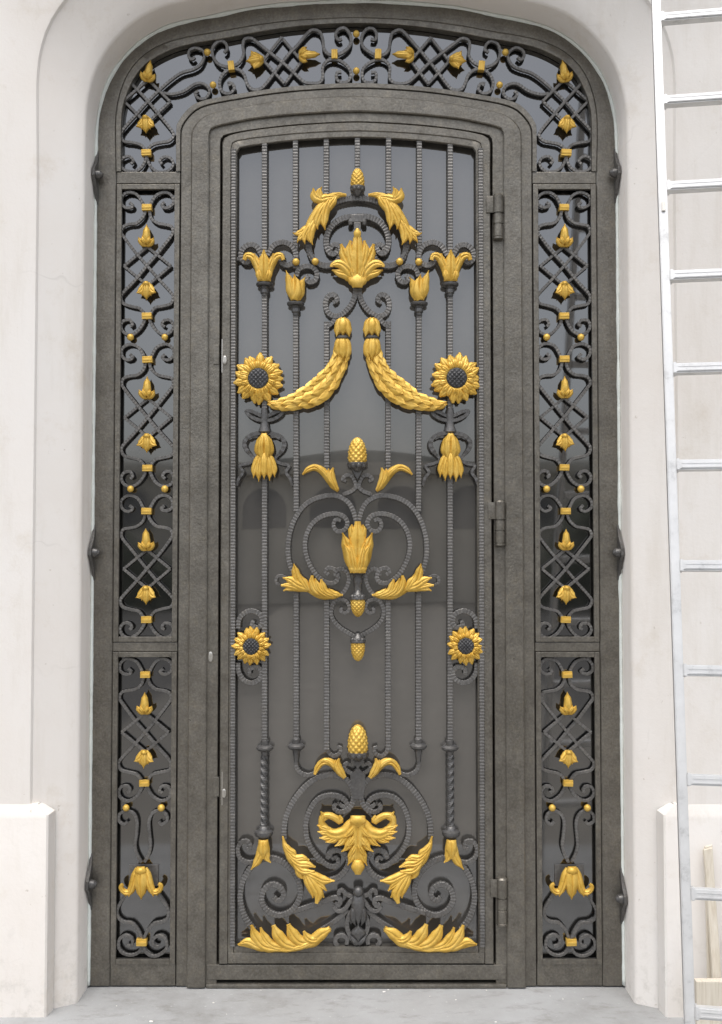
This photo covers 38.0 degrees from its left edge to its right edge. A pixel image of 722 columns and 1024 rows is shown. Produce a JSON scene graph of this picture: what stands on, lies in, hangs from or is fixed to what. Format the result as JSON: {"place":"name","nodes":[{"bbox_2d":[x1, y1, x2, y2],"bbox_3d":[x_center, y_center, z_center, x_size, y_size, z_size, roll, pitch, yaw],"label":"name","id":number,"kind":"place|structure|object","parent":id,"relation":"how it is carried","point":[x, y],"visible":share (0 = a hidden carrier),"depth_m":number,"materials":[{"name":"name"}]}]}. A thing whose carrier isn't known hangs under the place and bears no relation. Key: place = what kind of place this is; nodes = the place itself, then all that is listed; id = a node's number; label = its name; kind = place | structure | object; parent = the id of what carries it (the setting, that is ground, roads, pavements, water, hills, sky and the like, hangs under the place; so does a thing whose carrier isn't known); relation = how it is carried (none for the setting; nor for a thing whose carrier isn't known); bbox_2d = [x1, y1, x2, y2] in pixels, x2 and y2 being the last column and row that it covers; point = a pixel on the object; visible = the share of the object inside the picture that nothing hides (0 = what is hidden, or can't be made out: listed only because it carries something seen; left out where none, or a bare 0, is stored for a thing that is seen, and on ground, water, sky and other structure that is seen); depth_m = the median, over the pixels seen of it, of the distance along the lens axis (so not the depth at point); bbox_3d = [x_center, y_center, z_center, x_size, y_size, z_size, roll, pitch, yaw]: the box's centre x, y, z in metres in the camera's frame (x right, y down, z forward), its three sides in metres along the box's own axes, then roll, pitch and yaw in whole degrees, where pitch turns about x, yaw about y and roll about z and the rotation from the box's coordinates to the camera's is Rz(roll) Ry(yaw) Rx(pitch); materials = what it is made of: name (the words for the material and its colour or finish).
{"place":"outdoors","nodes":[
{"label":"outdoors","id":0,"kind":"place"},
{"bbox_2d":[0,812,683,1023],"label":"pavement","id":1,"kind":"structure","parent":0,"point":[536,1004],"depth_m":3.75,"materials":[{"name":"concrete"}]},
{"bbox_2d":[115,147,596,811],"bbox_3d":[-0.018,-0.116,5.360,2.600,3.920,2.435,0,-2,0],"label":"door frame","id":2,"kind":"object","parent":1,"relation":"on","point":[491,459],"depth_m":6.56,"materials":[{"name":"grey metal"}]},
{"bbox_2d":[0,0,721,1016],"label":"stone facade","id":3,"kind":"structure","parent":1,"relation":"on","point":[60,62],"depth_m":3.79,"materials":[{"name":"beige stone"}]},
{"bbox_2d":[85,3,626,987],"bbox_3d":[-0.018,-0.097,3.979,1.999,3.744,0.134,0,-2,0],"label":"door surround","id":4,"kind":"object","parent":3,"relation":"attached to","point":[531,103],"visible":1,"depth_m":3.98,"materials":[{"name":"metal"}]},
{"bbox_2d":[219,123,506,963],"bbox_3d":[0.007,0.095,3.969,1.078,3.179,0.101,0,-2,0],"label":"door","id":5,"kind":"structure","parent":4,"relation":"attached to","point":[360,510],"depth_m":3.98,"materials":[{"name":"metal"}]},
{"bbox_2d":[651,0,721,1023],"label":"ladder","id":6,"kind":"object","parent":1,"relation":"on","point":[693,1011],"visible":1,"depth_m":3.11,"materials":[{"name":"metal"}]},
{"bbox_2d":[694,978,721,1023],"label":"wooden board","id":7,"kind":"object","parent":1,"relation":"on","point":[707,991],"visible":0.67,"depth_m":3.49,"materials":[{"name":"brown wood"}]},
{"bbox_2d":[704,844,712,977],"bbox_3d":[1.212,1.463,3.637,0.030,0.602,0.040,0,-2,0],"label":"wooden lath","id":8,"kind":"object","parent":1,"relation":"on","point":[708,947],"visible":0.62,"depth_m":3.63,"materials":[{"name":"brown wood"}]},
{"bbox_2d":[703,847,720,977],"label":"wooden lath","id":9,"kind":"object","parent":1,"relation":"on","point":[712,917],"visible":0.78,"depth_m":3.61,"materials":[{"name":"brown wood"}]}
]}

